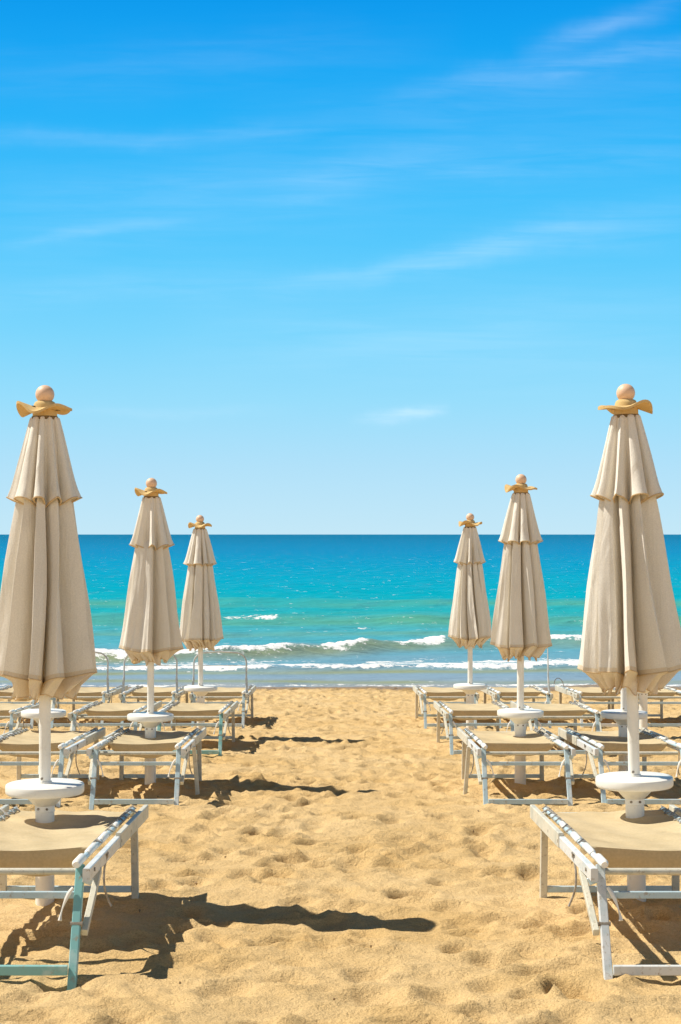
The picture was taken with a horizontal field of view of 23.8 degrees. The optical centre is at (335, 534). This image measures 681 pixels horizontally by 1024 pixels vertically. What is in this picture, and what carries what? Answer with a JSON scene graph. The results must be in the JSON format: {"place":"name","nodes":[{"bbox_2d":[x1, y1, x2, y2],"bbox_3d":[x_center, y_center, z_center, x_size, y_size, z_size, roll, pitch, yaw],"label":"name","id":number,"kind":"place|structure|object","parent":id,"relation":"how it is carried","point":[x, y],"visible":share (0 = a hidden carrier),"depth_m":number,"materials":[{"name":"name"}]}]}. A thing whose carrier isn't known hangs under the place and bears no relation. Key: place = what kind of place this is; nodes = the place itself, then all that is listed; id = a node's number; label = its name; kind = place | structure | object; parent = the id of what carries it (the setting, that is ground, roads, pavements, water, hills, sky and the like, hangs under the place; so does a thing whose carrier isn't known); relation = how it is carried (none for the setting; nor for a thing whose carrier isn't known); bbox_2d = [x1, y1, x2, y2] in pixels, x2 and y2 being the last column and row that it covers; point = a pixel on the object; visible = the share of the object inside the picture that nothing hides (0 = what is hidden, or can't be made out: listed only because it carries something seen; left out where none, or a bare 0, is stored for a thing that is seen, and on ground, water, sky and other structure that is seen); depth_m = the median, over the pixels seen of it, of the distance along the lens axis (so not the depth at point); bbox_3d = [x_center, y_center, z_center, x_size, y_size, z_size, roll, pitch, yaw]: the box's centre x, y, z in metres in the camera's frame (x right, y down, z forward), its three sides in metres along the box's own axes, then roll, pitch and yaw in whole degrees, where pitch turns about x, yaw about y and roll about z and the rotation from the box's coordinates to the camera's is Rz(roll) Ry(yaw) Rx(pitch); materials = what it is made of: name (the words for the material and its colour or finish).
{"place":"outdoors","nodes":[
{"label":"outdoors","id":0,"kind":"place"},
{"bbox_2d":[0,684,680,1023],"bbox_3d":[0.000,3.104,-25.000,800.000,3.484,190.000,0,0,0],"label":"sand","id":1,"kind":"structure","parent":0,"point":[373,818],"depth_m":7.87,"materials":[{"name":"beige sand"}]},
{"bbox_2d":[0,702,38,750],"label":"sun lounger","id":2,"kind":"object","parent":1,"relation":"on","point":[11,712],"visible":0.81,"depth_m":16.18,"materials":[{"name":"beige fabric"}]},
{"bbox_2d":[0,685,59,728],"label":"sun lounger","id":3,"kind":"object","parent":1,"relation":"on","point":[6,692],"visible":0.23,"depth_m":19.67,"materials":[{"name":"beige fabric"}]},
{"bbox_2d":[21,708,65,773],"bbox_3d":[-2.420,0.977,13.393,0.499,2.813,0.510,0,0,0],"label":"table","id":4,"kind":"object","parent":1,"relation":"on","point":[34,713],"visible":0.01,"depth_m":13.30,"materials":[{"name":"white plastic"}]},
{"bbox_2d":[0,385,96,905],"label":"beach parasol","id":5,"kind":"object","parent":1,"relation":"on","point":[47,650],"visible":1,"depth_m":7.59,"materials":[{"name":"beige fabric"}]},
{"bbox_2d":[0,727,105,807],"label":"sun lounger","id":6,"kind":"object","parent":1,"relation":"on","point":[18,743],"visible":0.86,"depth_m":12.12,"materials":[{"name":"beige fabric"}]},
{"bbox_2d":[0,805,148,989],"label":"sun lounger","id":7,"kind":"object","parent":1,"relation":"on","point":[63,842],"visible":0.99,"depth_m":6.73,"materials":[{"name":"beige fabric"}]},
{"bbox_2d":[51,652,127,727],"bbox_3d":[-3.086,1.944,20.277,0.733,0.998,2.003,0,-3,0],"label":"sun lounger","id":8,"kind":"object","parent":1,"relation":"on","point":[89,694],"visible":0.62,"depth_m":19.68,"materials":[{"name":"beige fabric"}]},
{"bbox_2d":[68,701,161,753],"bbox_3d":[-2.237,1.998,16.515,0.733,0.525,2.003,0,-3,0],"label":"sun lounger","id":9,"kind":"object","parent":1,"relation":"on","point":[96,711],"visible":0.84,"depth_m":16.18,"materials":[{"name":"beige fabric"}]},
{"bbox_2d":[86,727,206,809],"bbox_3d":[-1.411,1.799,12.434,0.766,0.525,2.003,0,-3,0],"label":"sun lounger","id":10,"kind":"object","parent":1,"relation":"on","point":[121,742],"visible":0.98,"depth_m":12.10,"materials":[{"name":"beige fabric"}]},
{"bbox_2d":[119,478,183,784],"bbox_3d":[-1.470,0.955,12.945,0.519,2.813,0.488,0,0,0],"label":"beach parasol","id":11,"kind":"object","parent":1,"relation":"on","point":[150,635],"visible":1,"depth_m":12.86,"materials":[{"name":"beige fabric"}]},
{"bbox_2d":[119,655,187,727],"bbox_3d":[-2.248,1.944,20.277,0.733,0.998,2.003,0,-3,0],"label":"sun lounger","id":12,"kind":"object","parent":1,"relation":"on","point":[138,692],"visible":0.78,"depth_m":19.67,"materials":[{"name":"beige fabric"}]},
{"bbox_2d":[156,701,237,755],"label":"sun lounger","id":13,"kind":"object","parent":1,"relation":"on","point":[179,711],"visible":0.89,"depth_m":16.18,"materials":[{"name":"beige fabric"}]},
{"bbox_2d":[180,515,223,730],"bbox_3d":[-1.487,1.194,17.864,0.509,2.813,0.492,0,0,0],"label":"beach parasol","id":14,"kind":"object","parent":1,"relation":"on","point":[200,625],"visible":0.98,"depth_m":17.75,"materials":[{"name":"beige fabric"}]},
{"bbox_2d":[189,651,255,727],"bbox_3d":[-1.403,1.944,20.277,0.733,0.998,2.003,0,-3,0],"label":"sun lounger","id":15,"kind":"object","parent":1,"relation":"on","point":[222,693],"visible":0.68,"depth_m":19.67,"materials":[{"name":"beige fabric"}]},
{"bbox_2d":[413,685,478,728],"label":"sun lounger","id":16,"kind":"object","parent":1,"relation":"on","point":[442,694],"visible":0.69,"depth_m":19.93,"materials":[{"name":"beige fabric"}]},
{"bbox_2d":[448,513,490,729],"bbox_3d":[1.482,1.173,17.857,0.491,2.813,0.501,0,0,0],"label":"beach parasol","id":17,"kind":"object","parent":1,"relation":"on","point":[470,625],"visible":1,"depth_m":17.77,"materials":[{"name":"beige fabric"}]},
{"bbox_2d":[433,701,514,754],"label":"sun lounger","id":18,"kind":"object","parent":1,"relation":"on","point":[460,711],"visible":0.84,"depth_m":16.18,"materials":[{"name":"beige fabric"}]},
{"bbox_2d":[457,727,575,805],"bbox_3d":[1.349,1.799,12.434,0.766,0.525,2.003,0,-3,0],"label":"sun lounger","id":19,"kind":"object","parent":1,"relation":"on","point":[541,742],"visible":0.98,"depth_m":12.10,"materials":[{"name":"beige fabric"}]},
{"bbox_2d":[490,474,551,784],"bbox_3d":[1.484,0.925,12.953,0.501,2.813,0.479,0,0,0],"label":"beach parasol","id":20,"kind":"object","parent":1,"relation":"on","point":[520,630],"visible":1,"depth_m":12.84,"materials":[{"name":"beige fabric"}]},
{"bbox_2d":[481,648,563,727],"bbox_3d":[2.333,1.930,20.278,0.881,1.026,2.003,0,-3,0],"label":"sun lounger","id":21,"kind":"object","parent":1,"relation":"on","point":[533,692],"visible":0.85,"depth_m":19.80,"materials":[{"name":"beige fabric"}]},
{"bbox_2d":[510,701,603,753],"bbox_3d":[2.244,1.998,16.515,0.733,0.525,2.003,0,-3,0],"label":"sun lounger","id":22,"kind":"object","parent":1,"relation":"on","point":[575,710],"visible":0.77,"depth_m":16.18,"materials":[{"name":"beige fabric"}]},
{"bbox_2d":[555,685,620,726],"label":"sun lounger","id":23,"kind":"object","parent":1,"relation":"on","point":[588,693],"visible":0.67,"depth_m":19.93,"materials":[{"name":"beige fabric"}]},
{"bbox_2d":[530,805,680,979],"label":"sun lounger","id":24,"kind":"object","parent":1,"relation":"on","point":[620,843],"visible":0.99,"depth_m":6.78,"materials":[{"name":"beige fabric"}]},
{"bbox_2d":[558,727,680,803],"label":"sun lounger","id":25,"kind":"object","parent":1,"relation":"on","point":[651,743],"visible":0.88,"depth_m":12.10,"materials":[{"name":"beige fabric"}]},
{"bbox_2d":[601,687,647,770],"bbox_3d":[2.304,0.935,12.940,0.500,2.813,0.496,0,0,0],"label":"beach parasol","id":26,"kind":"object","parent":1,"relation":"on","point":[618,717],"visible":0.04,"depth_m":12.91,"materials":[{"name":"white plastic"}]},
{"bbox_2d":[577,384,680,901],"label":"beach parasol","id":27,"kind":"object","parent":1,"relation":"on","point":[631,637],"visible":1,"depth_m":7.70,"materials":[{"name":"beige fabric"}]},
{"bbox_2d":[639,690,648,728],"bbox_3d":[3.392,1.163,17.862,0.509,2.813,0.506,0,0,0],"label":"beach parasol","id":28,"kind":"object","parent":1,"relation":"on","point":[643,701],"visible":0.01,"depth_m":17.82,"materials":[{"name":"beige fabric"}]},
{"bbox_2d":[611,686,680,726],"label":"sun lounger","id":29,"kind":"object","parent":1,"relation":"on","point":[665,692],"visible":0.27,"depth_m":19.92,"materials":[{"name":"beige fabric"}]},
{"bbox_2d":[0,534,680,687],"bbox_3d":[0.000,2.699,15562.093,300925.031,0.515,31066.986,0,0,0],"label":"sea","id":30,"kind":"structure","parent":0,"point":[329,610],"depth_m":61.51,"materials":[{"name":"teal liquid"}]},
{"bbox_2d":[0,0,680,533],"label":"sky","id":31,"kind":"structure","parent":0,"point":[280,266],"materials":[{"name":"blue"}]}
]}

